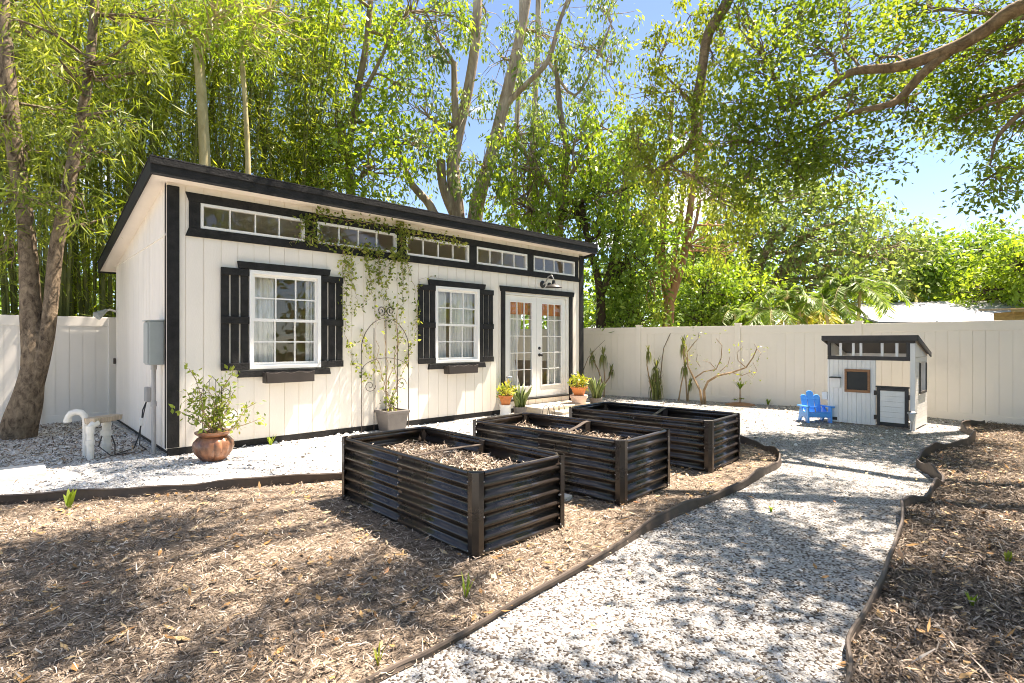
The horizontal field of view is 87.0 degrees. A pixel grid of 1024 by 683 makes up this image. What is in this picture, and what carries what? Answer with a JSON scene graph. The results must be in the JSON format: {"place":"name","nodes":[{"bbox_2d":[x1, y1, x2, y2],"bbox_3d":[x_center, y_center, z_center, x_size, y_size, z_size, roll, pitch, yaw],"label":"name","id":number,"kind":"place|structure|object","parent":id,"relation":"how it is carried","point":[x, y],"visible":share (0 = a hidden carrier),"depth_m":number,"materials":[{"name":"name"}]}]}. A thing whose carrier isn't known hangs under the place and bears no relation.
{"place":"outdoors","nodes":[
{"label":"outdoors","id":0,"kind":"place"},
{"bbox_2d":[0,420,476,494],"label":"gravel strip","id":1,"kind":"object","parent":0,"point":[217,466],"depth_m":6.29,"materials":[{"name":"white gravel"}]},
{"bbox_2d":[0,463,47,482],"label":"stepping slab","id":2,"kind":"structure","parent":1,"relation":"on","point":[22,472],"depth_m":5.60,"materials":[{"name":"concrete"}]},
{"bbox_2d":[63,409,88,457],"bbox_3d":[-5.277,1.126,6.544,0.260,0.623,0.082,0,0,-18],"label":"vent pipe","id":3,"kind":"object","parent":1,"relation":"on","point":[70,414],"visible":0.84,"depth_m":6.54,"materials":[{"name":"white plastic"}]},
{"bbox_2d":[84,414,122,460],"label":"pipes","id":4,"kind":"object","parent":1,"relation":"on","point":[106,432],"visible":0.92,"depth_m":6.58,"materials":[{"name":"white plastic"}]},
{"bbox_2d":[192,428,234,461],"bbox_3d":[-3.549,1.235,6.420,0.438,0.350,0.448,0,0,-44],"label":"glazed urn","id":5,"kind":"object","parent":1,"relation":"on","point":[211,447],"visible":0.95,"depth_m":6.27,"materials":[{"name":"orange ceramic"}]},
{"bbox_2d":[169,363,266,436],"bbox_3d":[-3.503,0.695,6.452,1.052,0.912,0.444,0,0,-44],"label":"potted shrub","id":6,"kind":"object","parent":5,"relation":"in","point":[215,427],"visible":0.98,"depth_m":6.40,"materials":[{"name":"green plant"}]},
{"bbox_2d":[0,421,443,482],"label":"dry litter","id":7,"kind":"object","parent":1,"relation":"on","point":[69,440],"visible":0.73,"depth_m":7.11,"materials":[{"name":"brown plant"}]},
{"bbox_2d":[93,154,597,455],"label":"garden shed","id":8,"kind":"structure","parent":1,"relation":"on","point":[190,252],"depth_m":8.13,"materials":[{"name":"beige paint"}]},
{"bbox_2d":[98,402,146,455],"bbox_3d":[-4.906,1.095,6.901,0.381,0.616,0.637,0,0,28],"label":"power cable","id":9,"kind":"object","parent":8,"relation":"attached to","point":[140,424],"visible":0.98,"depth_m":7.04,"materials":[{"name":"black rubber"}]},
{"bbox_2d":[200,203,304,241],"bbox_3d":[-3.495,-1.600,7.349,1.340,0.320,0.068,0,0,-44],"label":"clerestory window","id":10,"kind":"structure","parent":8,"relation":"in","point":[202,205],"depth_m":7.28,"materials":[{"name":"white paint"}]},
{"bbox_2d":[254,277,273,361],"bbox_3d":[-3.504,-0.275,7.550,0.343,1.470,0.060,0,0,-44],"label":"curtain","id":11,"kind":"object","parent":8,"relation":"hanging from","point":[264,309],"visible":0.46,"depth_m":7.57,"materials":[{"name":"white fabric"}]},
{"bbox_2d":[249,270,320,368],"bbox_3d":[-3.195,-0.295,7.622,0.990,1.340,0.105,0,0,-44],"label":"sash window","id":12,"kind":"structure","parent":8,"relation":"in","point":[316,362],"depth_m":7.60,"materials":[{"name":"white paint"}]},
{"bbox_2d":[305,281,313,360],"bbox_3d":[-2.993,-0.275,8.036,0.154,1.470,0.061,0,0,-44],"label":"curtain","id":13,"kind":"object","parent":8,"relation":"hanging from","point":[309,295],"visible":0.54,"depth_m":8.02,"materials":[{"name":"white fabric"}]},
{"bbox_2d":[317,221,396,252],"bbox_3d":[-2.393,-1.600,8.396,1.340,0.320,0.068,0,0,-44],"label":"clerestory window","id":14,"kind":"structure","parent":8,"relation":"in","point":[319,223],"depth_m":8.39,"materials":[{"name":"white paint"}]},
{"bbox_2d":[406,236,468,262],"bbox_3d":[-1.291,-1.600,9.444,1.340,0.320,0.068,0,0,-44],"label":"clerestory window","id":15,"kind":"structure","parent":8,"relation":"in","point":[466,260],"depth_m":9.44,"materials":[{"name":"white paint"}]},
{"bbox_2d":[438,292,445,357],"bbox_3d":[-1.315,-0.275,9.631,0.343,1.470,0.061,0,0,-44],"label":"curtain","id":16,"kind":"object","parent":8,"relation":"hanging from","point":[441,329],"visible":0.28,"depth_m":9.67,"materials":[{"name":"white fabric"}]},
{"bbox_2d":[435,286,479,362],"bbox_3d":[-0.992,-0.295,9.717,0.990,1.340,0.105,0,0,-44],"label":"sash window","id":17,"kind":"structure","parent":8,"relation":"in","point":[476,326],"depth_m":9.81,"materials":[{"name":"white paint"}]},
{"bbox_2d":[450,293,471,356],"bbox_3d":[-0.938,-0.275,10.003,0.523,1.470,0.061,0,0,-44],"label":"curtain","id":18,"kind":"object","parent":8,"relation":"hanging from","point":[455,335],"visible":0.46,"depth_m":10.00,"materials":[{"name":"white fabric"}]},
{"bbox_2d":[477,247,526,269],"bbox_3d":[-0.193,-1.600,10.488,1.330,0.320,0.068,0,0,-44],"label":"clerestory window","id":19,"kind":"structure","parent":8,"relation":"in","point":[480,248],"depth_m":10.48,"materials":[{"name":"white paint"}]},
{"bbox_2d":[510,303,521,386],"bbox_3d":[0.041,0.120,10.961,0.423,1.980,0.060,0,0,-44],"label":"curtain","id":20,"kind":"object","parent":8,"relation":"hanging from","point":[512,345],"visible":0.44,"depth_m":10.95,"materials":[{"name":"white fabric"}]},
{"bbox_2d":[510,302,529,314],"bbox_3d":[0.152,-0.720,11.012,0.913,0.340,0.043,0,0,-44],"label":"curtain","id":21,"kind":"object","parent":8,"relation":"hanging from","point":[519,309],"visible":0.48,"depth_m":11.01,"materials":[{"name":"orange fabric"}]},
{"bbox_2d":[505,295,536,398],"bbox_3d":[0.170,0.111,10.874,0.906,2.062,0.052,0,0,-44],"label":"door","id":22,"kind":"structure","parent":8,"relation":"in","point":[508,298],"depth_m":10.95,"materials":[{"name":"white paint"}]},
{"bbox_2d":[542,304,559,315],"bbox_3d":[0.880,-0.720,11.704,0.983,0.340,0.043,0,0,-44],"label":"curtain","id":23,"kind":"object","parent":8,"relation":"hanging from","point":[550,310],"visible":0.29,"depth_m":11.63,"materials":[{"name":"orange fabric"}]},
{"bbox_2d":[537,297,565,396],"bbox_3d":[0.862,0.111,11.476,0.910,2.062,0.134,0,0,-44],"label":"door","id":24,"kind":"structure","parent":8,"relation":"in","point":[547,389],"depth_m":11.51,"materials":[{"name":"white paint"}]},
{"bbox_2d":[548,316,559,383],"bbox_3d":[0.991,0.120,11.864,0.644,1.980,0.061,0,0,-44],"label":"curtain","id":25,"kind":"object","parent":8,"relation":"hanging from","point":[551,355],"visible":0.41,"depth_m":11.75,"materials":[{"name":"white fabric"}]},
{"bbox_2d":[534,256,574,275],"bbox_3d":[0.894,-1.600,11.521,1.310,0.320,0.068,0,0,-44],"label":"clerestory window","id":26,"kind":"structure","parent":8,"relation":"in","point":[544,258],"depth_m":11.51,"materials":[{"name":"white paint"}]},
{"bbox_2d":[361,307,408,432],"bbox_3d":[-2.009,0.428,8.602,0.851,1.963,0.016,0,0,-44],"label":"arched trellis","id":27,"kind":"object","parent":1,"relation":"on","point":[385,362],"visible":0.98,"depth_m":8.60,"materials":[{"name":"metal"}]},
{"bbox_2d":[374,408,409,430],"bbox_3d":[-1.897,1.245,8.542,0.410,0.330,0.410,0,0,-44],"label":"square planter","id":28,"kind":"object","parent":1,"relation":"on","point":[387,420],"visible":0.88,"depth_m":8.43,"materials":[{"name":"concrete"}]},
{"bbox_2d":[289,205,468,410],"bbox_3d":[-1.917,-0.448,8.645,3.232,3.345,0.335,0,0,-44],"label":"climbing vine","id":29,"kind":"object","parent":28,"relation":"in","point":[400,255],"visible":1,"depth_m":8.52,"materials":[{"name":"green plant"}]},
{"bbox_2d":[0,443,781,682],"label":"mulch bed","id":30,"kind":"object","parent":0,"point":[317,655],"visible":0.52,"depth_m":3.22,"materials":[{"name":"brown wood"}]},
{"bbox_2d":[63,488,76,507],"bbox_3d":[-3.720,1.321,4.541,0.148,0.178,0.051,0,0,29],"label":"sprout","id":31,"kind":"object","parent":30,"relation":"on","point":[69,497],"visible":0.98,"depth_m":4.54,"materials":[{"name":"green plant"}]},
{"bbox_2d":[0,472,341,504],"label":"lawn edging","id":32,"kind":"object","parent":30,"relation":"on","point":[107,493],"visible":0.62,"depth_m":4.95,"materials":[{"name":"brown plastic"}]},
{"bbox_2d":[0,443,776,682],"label":"fallen leaves","id":33,"kind":"object","parent":30,"relation":"on","point":[189,591],"visible":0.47,"depth_m":3.32,"materials":[{"name":"brown plant"}]},
{"bbox_2d":[342,426,563,558],"bbox_3d":[-0.558,1.127,4.441,0.907,0.565,1.887,0,0,-44],"label":"raised bed","id":34,"kind":"object","parent":30,"relation":"on","point":[471,514],"visible":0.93,"depth_m":3.92,"materials":[{"name":"black metal"}]},
{"bbox_2d":[373,440,526,470],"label":"mulch","id":35,"kind":"object","parent":34,"relation":"in","point":[472,461],"visible":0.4,"depth_m":4.58,"materials":[{"name":"brown wood"}]},
{"bbox_2d":[356,435,781,682],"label":"lawn edging","id":36,"kind":"object","parent":30,"relation":"on","point":[662,517],"visible":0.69,"depth_m":3.48,"materials":[{"name":"brown plastic"}]},
{"bbox_2d":[473,412,669,505],"bbox_3d":[0.550,1.127,5.540,1.887,0.565,0.907,0,0,42],"label":"raised bed","id":37,"kind":"object","parent":30,"relation":"on","point":[636,465],"visible":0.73,"depth_m":4.97,"materials":[{"name":"black metal"}]},
{"bbox_2d":[516,420,631,450],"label":"mulch","id":38,"kind":"object","parent":37,"relation":"in","point":[607,436],"visible":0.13,"depth_m":5.81,"materials":[{"name":"brown wood"}]},
{"bbox_2d":[569,402,739,472],"bbox_3d":[1.717,1.127,6.695,1.887,0.565,0.907,0,0,42],"label":"raised bed","id":39,"kind":"object","parent":30,"relation":"on","point":[706,441],"visible":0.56,"depth_m":6.12,"materials":[{"name":"black metal"}]},
{"bbox_2d":[0,0,1023,328],"label":"sky","id":40,"kind":"structure","parent":0,"point":[934,176],"materials":[{"name":"blue"}]},
{"bbox_2d":[380,393,968,682],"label":"gravel path","id":41,"kind":"structure","parent":0,"point":[649,650],"depth_m":3.11,"materials":[{"name":"white gravel"}]},
{"bbox_2d":[499,404,511,415],"bbox_3d":[-0.118,1.292,10.068,0.250,0.235,0.250,0,0,-44],"label":"pedestal","id":42,"kind":"object","parent":41,"relation":"on","point":[505,409],"visible":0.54,"depth_m":9.98,"materials":[{"name":"white paint"}]},
{"bbox_2d":[498,395,512,404],"bbox_3d":[-0.118,1.089,10.068,0.286,0.170,0.286,0,0,-44],"label":"terracotta bowl","id":43,"kind":"object","parent":42,"relation":"on","point":[505,400],"visible":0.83,"depth_m":9.98,"materials":[{"name":"ceramic"}]},
{"bbox_2d":[496,379,519,399],"bbox_3d":[-0.086,0.899,10.098,0.539,0.421,0.446,0,0,21],"label":"potted croton","id":44,"kind":"object","parent":43,"relation":"in","point":[507,391],"visible":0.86,"depth_m":10.06,"materials":[{"name":"yellow plant"}]},
{"bbox_2d":[513,406,526,413],"bbox_3d":[0.154,1.320,10.216,0.273,0.180,0.273,0,0,-44],"label":"snake plant pot","id":45,"kind":"object","parent":41,"relation":"on","point":[519,409],"visible":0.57,"depth_m":10.11,"materials":[{"name":"grey ceramic"}]},
{"bbox_2d":[507,384,532,406],"bbox_3d":[0.124,1.019,10.238,0.505,0.462,0.388,0,0,-15],"label":"snake plant","id":46,"kind":"object","parent":45,"relation":"on","point":[520,398],"visible":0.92,"depth_m":10.18,"materials":[{"name":"green plant"}]},
{"bbox_2d":[525,400,588,414],"bbox_3d":[1.014,1.360,10.951,1.520,0.160,0.880,0,0,-44],"label":"doorstep","id":47,"kind":"object","parent":41,"relation":"on","point":[538,408],"visible":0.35,"depth_m":10.63,"materials":[{"name":"beige concrete"}]},
{"bbox_2d":[570,394,587,404],"bbox_3d":[1.398,1.265,11.288,0.380,0.290,0.380,0,0,-44],"label":"clay pot","id":48,"kind":"object","parent":41,"relation":"on","point":[581,399],"visible":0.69,"depth_m":11.15,"materials":[{"name":"ceramic"}]},
{"bbox_2d":[570,386,587,395],"bbox_3d":[1.398,1.034,11.288,0.374,0.170,0.374,0,0,-44],"label":"terracotta bowl","id":49,"kind":"object","parent":48,"relation":"on","point":[579,391],"visible":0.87,"depth_m":11.17,"materials":[{"name":"ceramic"}]},
{"bbox_2d":[567,371,590,391],"bbox_3d":[1.361,0.857,11.284,0.474,0.479,0.566,0,0,-44],"label":"potted croton","id":50,"kind":"object","parent":49,"relation":"in","point":[576,380],"visible":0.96,"depth_m":11.22,"materials":[{"name":"yellow plant"}]},
{"bbox_2d":[589,397,601,403],"bbox_3d":[1.835,1.320,11.815,0.294,0.180,0.294,0,0,-44],"label":"snake plant pot","id":51,"kind":"object","parent":41,"relation":"on","point":[594,400],"visible":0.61,"depth_m":11.70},
{"bbox_2d":[587,376,605,397],"bbox_3d":[1.823,1.004,11.808,0.456,0.493,0.406,0,0,32],"label":"snake plant","id":52,"kind":"object","parent":51,"relation":"on","point":[597,391],"visible":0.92,"depth_m":11.76,"materials":[{"name":"green plant"}]},
{"bbox_2d":[589,347,614,396],"bbox_3d":[2.259,0.748,13.683,0.731,1.327,0.312,0,0,2],"label":"dracaena","id":53,"kind":"object","parent":41,"relation":"on","point":[602,360],"visible":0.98,"depth_m":13.72,"materials":[{"name":"green plant"}]},
{"bbox_2d":[645,345,664,399],"bbox_3d":[3.438,0.847,13.037,0.506,1.569,0.377,0,0,-7],"label":"dracaena","id":54,"kind":"object","parent":41,"relation":"on","point":[655,384],"visible":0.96,"depth_m":12.99,"materials":[{"name":"green plant"}]},
{"bbox_2d":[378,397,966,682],"bbox_3d":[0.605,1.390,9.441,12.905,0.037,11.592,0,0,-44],"label":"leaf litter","id":55,"kind":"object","parent":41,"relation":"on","point":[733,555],"visible":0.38,"depth_m":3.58,"materials":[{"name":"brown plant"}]},
{"bbox_2d":[678,335,693,400],"bbox_3d":[4.098,0.615,12.709,0.409,1.597,0.246,0,0,-23],"label":"dracaena","id":56,"kind":"object","parent":41,"relation":"on","point":[684,369],"visible":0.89,"depth_m":12.68,"materials":[{"name":"green plant"}]},
{"bbox_2d":[683,326,767,403],"bbox_3d":[4.588,0.531,11.734,1.805,1.790,0.714,0,0,31],"label":"plumeria","id":57,"kind":"object","parent":41,"relation":"on","point":[703,401],"visible":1,"depth_m":11.96,"materials":[{"name":"brown plant"}]},
{"bbox_2d":[502,397,953,680],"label":"path leaves","id":58,"kind":"object","parent":41,"relation":"on","point":[814,565],"visible":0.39,"depth_m":3.70,"materials":[{"name":"brown plant"}]},
{"bbox_2d":[725,381,755,406],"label":"sapling","id":59,"kind":"object","parent":41,"relation":"on","point":[740,403],"visible":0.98,"depth_m":11.94,"materials":[{"name":"green plant"}]},
{"bbox_2d":[797,391,834,422],"bbox_3d":[5.331,1.147,9.516,0.480,0.526,0.458,0,0,6],"label":"toddler chair","id":60,"kind":"object","parent":41,"relation":"on","point":[807,412],"visible":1,"depth_m":9.59,"materials":[{"name":"blue plastic"}]},
{"bbox_2d":[821,335,931,430],"bbox_3d":[6.240,0.655,9.280,1.110,1.510,1.384,0,0,-44],"label":"playhouse","id":61,"kind":"object","parent":41,"relation":"on","point":[855,394],"visible":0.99,"depth_m":9.00,"materials":[{"name":"white wood"}]},
{"bbox_2d":[874,386,909,427],"bbox_3d":[6.137,1.047,8.728,0.060,0.645,0.482,0,0,-44],"label":"half door","id":62,"kind":"structure","parent":61,"relation":"in","point":[882,397],"depth_m":8.71,"materials":[{"name":"white wood"}]},
{"bbox_2d":[836,421,1023,682],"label":"mulch ground","id":63,"kind":"structure","parent":0,"point":[962,465],"depth_m":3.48,"materials":[{"name":"brown wood"}]},
{"bbox_2d":[844,420,984,682],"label":"lawn edging","id":64,"kind":"object","parent":63,"relation":"on","point":[931,470],"visible":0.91,"depth_m":4.45,"materials":[{"name":"brown plastic"}]},
{"bbox_2d":[833,423,1023,682],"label":"dry leaves","id":65,"kind":"object","parent":63,"relation":"on","point":[962,675],"visible":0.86,"depth_m":3.32,"materials":[{"name":"brown plant"}]},
{"label":"ground","id":66,"kind":"structure","parent":0,"visible":0},
{"bbox_2d":[0,315,115,424],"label":"vinyl fence","id":67,"kind":"object","parent":66,"relation":"on","point":[81,374],"visible":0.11,"depth_m":9.50,"materials":[{"name":"white plastic"}]},
{"bbox_2d":[0,0,140,314],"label":"bamboo clump","id":68,"kind":"object","parent":66,"relation":"on","point":[40,3],"visible":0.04,"depth_m":10.19,"materials":[{"name":"green plant"}]},
{"bbox_2d":[0,0,164,316],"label":"bamboo clump","id":69,"kind":"object","parent":66,"relation":"on","point":[9,298],"visible":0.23,"depth_m":10.27,"materials":[{"name":"green plant"}]},
{"bbox_2d":[1,0,191,316],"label":"bamboo clump","id":70,"kind":"object","parent":66,"relation":"on","point":[74,305],"visible":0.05,"depth_m":12.14,"materials":[{"name":"green plant"}]},
{"bbox_2d":[0,0,207,439],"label":"leaning tree","id":71,"kind":"object","parent":66,"relation":"on","point":[21,417],"visible":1,"depth_m":8.04,"materials":[{"name":"green plant"}]},
{"bbox_2d":[30,0,195,316],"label":"bamboo clump","id":72,"kind":"object","parent":66,"relation":"on","point":[91,299],"visible":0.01,"depth_m":13.88,"materials":[{"name":"green plant"}]},
{"bbox_2d":[5,0,237,316],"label":"bamboo clump","id":73,"kind":"object","parent":66,"relation":"on","point":[102,278],"visible":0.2,"depth_m":11.26,"materials":[{"name":"green plant"}]},
{"bbox_2d":[42,0,289,301],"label":"bamboo clump","id":74,"kind":"object","parent":66,"relation":"on","point":[193,156],"visible":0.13,"depth_m":11.87,"materials":[{"name":"green plant"}]},
{"bbox_2d":[81,0,290,228],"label":"bamboo clump","id":75,"kind":"object","parent":66,"relation":"on","point":[239,113],"visible":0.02,"depth_m":14.36,"materials":[{"name":"green plant"}]},
{"bbox_2d":[111,0,282,165],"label":"slender tree","id":76,"kind":"object","parent":66,"relation":"on","point":[202,111],"visible":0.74,"depth_m":10.90,"materials":[{"name":"green plant"}]},
{"bbox_2d":[154,0,344,183],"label":"bamboo clump","id":77,"kind":"object","parent":66,"relation":"on","point":[257,145],"visible":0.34,"depth_m":12.97,"materials":[{"name":"green plant"}]},
{"bbox_2d":[181,0,346,173],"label":"slender tree","id":78,"kind":"object","parent":66,"relation":"on","point":[243,66],"visible":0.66,"depth_m":11.58,"materials":[{"name":"green plant"}]},
{"bbox_2d":[217,0,357,191],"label":"bamboo clump","id":79,"kind":"object","parent":66,"relation":"on","point":[303,100],"visible":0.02,"depth_m":15.32,"materials":[{"name":"green plant"}]},
{"bbox_2d":[213,0,378,195],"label":"bamboo clump","id":80,"kind":"object","parent":66,"relation":"on","point":[306,115],"visible":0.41,"depth_m":13.90,"materials":[{"name":"green plant"}]},
{"bbox_2d":[213,0,490,204],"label":"broadleaf tree","id":81,"kind":"object","parent":66,"relation":"on","point":[349,183],"visible":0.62,"depth_m":14.54,"materials":[{"name":"green plant"}]},
{"bbox_2d":[0,219,990,328],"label":"woods","id":82,"kind":"object","parent":66,"relation":"on","point":[544,323],"visible":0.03,"depth_m":39.01,"materials":[{"name":"green plant"}]},
{"bbox_2d":[367,0,644,220],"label":"twin trunk tree","id":83,"kind":"object","parent":66,"relation":"on","point":[452,192],"visible":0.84,"depth_m":15.72,"materials":[{"name":"green plant"}]},
{"bbox_2d":[486,0,544,226],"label":"distant tree","id":84,"kind":"object","parent":66,"relation":"on","point":[529,58],"visible":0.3,"depth_m":23.89,"materials":[{"name":"green plant"}]},
{"bbox_2d":[510,0,570,328],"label":"distant tree","id":85,"kind":"object","parent":66,"relation":"on","point":[537,13],"visible":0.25,"depth_m":25.89,"materials":[{"name":"green plant"}]},
{"bbox_2d":[466,60,669,279],"bbox_3d":[1.264,-3.236,15.201,5.772,9.354,4.345,0,0,5],"label":"weeping tree","id":86,"kind":"object","parent":66,"relation":"on","point":[594,134],"visible":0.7,"depth_m":14.31,"materials":[{"name":"green plant"}]},
{"bbox_2d":[526,107,701,327],"bbox_3d":[3.270,-2.397,15.062,4.744,7.675,4.427,0,0,-44],"label":"forked tree","id":87,"kind":"object","parent":66,"relation":"on","point":[601,286],"visible":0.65,"depth_m":14.33,"materials":[{"name":"green plant"}]},
{"bbox_2d":[584,252,690,332],"bbox_3d":[3.798,-0.618,16.051,3.829,4.117,4.665,0,0,-1],"label":"leafy shrub","id":88,"kind":"object","parent":66,"relation":"on","point":[623,317],"visible":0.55,"depth_m":14.88,"materials":[{"name":"green plant"}]},
{"bbox_2d":[609,0,768,251],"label":"drooping oak","id":89,"kind":"object","parent":66,"relation":"on","point":[705,36],"visible":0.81,"depth_m":9.07,"materials":[{"name":"green plant"}]},
{"bbox_2d":[620,77,769,326],"bbox_3d":[4.990,-3.573,15.445,4.316,10.027,2.798,0,0,-8],"label":"multi stem tree","id":90,"kind":"object","parent":66,"relation":"on","point":[674,288],"visible":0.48,"depth_m":15.31,"materials":[{"name":"green plant"}]},
{"bbox_2d":[657,227,752,314],"bbox_3d":[6.965,-1.406,19.596,4.147,5.692,4.333,0,0,-44],"label":"leafy shrub","id":91,"kind":"object","parent":66,"relation":"on","point":[697,254],"visible":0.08,"depth_m":18.97,"materials":[{"name":"green plant"}]},
{"bbox_2d":[655,254,760,326],"bbox_3d":[6.109,-0.683,17.030,3.765,4.248,3.859,0,0,2],"label":"leafy shrub","id":92,"kind":"object","parent":66,"relation":"on","point":[699,317],"visible":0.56,"depth_m":16.41,"materials":[{"name":"green plant"}]},
{"bbox_2d":[686,255,787,325],"bbox_3d":[7.337,-0.748,17.789,3.264,4.377,4.322,0,0,13],"label":"leafy shrub","id":93,"kind":"object","parent":66,"relation":"on","point":[762,285],"visible":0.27,"depth_m":17.08,"materials":[{"name":"green plant"}]},
{"bbox_2d":[706,299,782,325],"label":"areca palm","id":94,"kind":"object","parent":66,"relation":"on","point":[733,311],"visible":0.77,"depth_m":15.79,"materials":[{"name":"green plant"}]},
{"bbox_2d":[515,320,1023,425],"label":"vinyl fence","id":95,"kind":"object","parent":66,"relation":"on","point":[975,370],"visible":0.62,"depth_m":11.69,"materials":[{"name":"white plastic"}]},
{"bbox_2d":[730,283,851,325],"bbox_3d":[7.325,-0.071,14.334,2.902,3.059,2.127,0,0,-10],"label":"areca palm","id":96,"kind":"object","parent":66,"relation":"on","point":[787,305],"visible":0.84,"depth_m":14.15,"materials":[{"name":"green plant"}]},
{"bbox_2d":[656,157,961,324],"bbox_3d":[11.900,-3.022,22.496,13.390,8.946,9.697,0,0,-44],"label":"spreading oak","id":97,"kind":"object","parent":66,"relation":"on","point":[840,239],"visible":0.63,"depth_m":20.54,"materials":[{"name":"green plant"}]},
{"bbox_2d":[777,307,847,324],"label":"areca palm","id":98,"kind":"object","parent":66,"relation":"on","point":[821,319],"visible":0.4,"depth_m":15.17,"materials":[{"name":"green plant"}]},
{"bbox_2d":[658,0,1023,228],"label":"oak tree","id":99,"kind":"object","parent":66,"relation":"on","point":[997,20],"visible":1,"depth_m":8.37,"materials":[{"name":"green plant"}]},
{"bbox_2d":[787,275,913,323],"bbox_3d":[8.681,-0.146,13.926,2.962,3.197,2.193,0,0,13],"label":"areca palm","id":100,"kind":"object","parent":66,"relation":"on","point":[835,287],"visible":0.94,"depth_m":13.69,"materials":[{"name":"green plant"}]},
{"bbox_2d":[849,277,931,302],"bbox_3d":[21.884,-1.183,31.154,4.396,5.271,4.091,0,0,-44],"label":"areca palm","id":101,"kind":"object","parent":66,"relation":"on","point":[912,293],"visible":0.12,"depth_m":29.78,"materials":[{"name":"green plant"}]},
{"bbox_2d":[847,219,987,302],"bbox_3d":[23.062,-2.639,31.110,6.899,8.161,7.482,0,0,-44],"label":"distant tree","id":102,"kind":"object","parent":66,"relation":"on","point":[936,272],"visible":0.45,"depth_m":29.85,"materials":[{"name":"green plant"}]},
{"bbox_2d":[841,300,1023,322],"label":"neighbour house","id":103,"kind":"structure","parent":66,"relation":"on","point":[943,311],"depth_m":25.99,"materials":[{"name":"beige paint"}]},
{"bbox_2d":[978,308,1023,319],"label":"wooden shed","id":104,"kind":"structure","parent":103,"relation":"attached to","point":[1016,314],"depth_m":15.84,"materials":[{"name":"brown wood"}]},
{"bbox_2d":[921,213,1023,300],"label":"distant tree","id":105,"kind":"object","parent":66,"relation":"on","point":[974,244],"visible":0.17,"depth_m":32.51,"materials":[{"name":"green plant"}]},
{"bbox_2d":[922,233,1023,307],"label":"distant tree","id":106,"kind":"object","parent":66,"relation":"on","point":[1005,280],"visible":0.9,"depth_m":27.23,"materials":[{"name":"green plant"}]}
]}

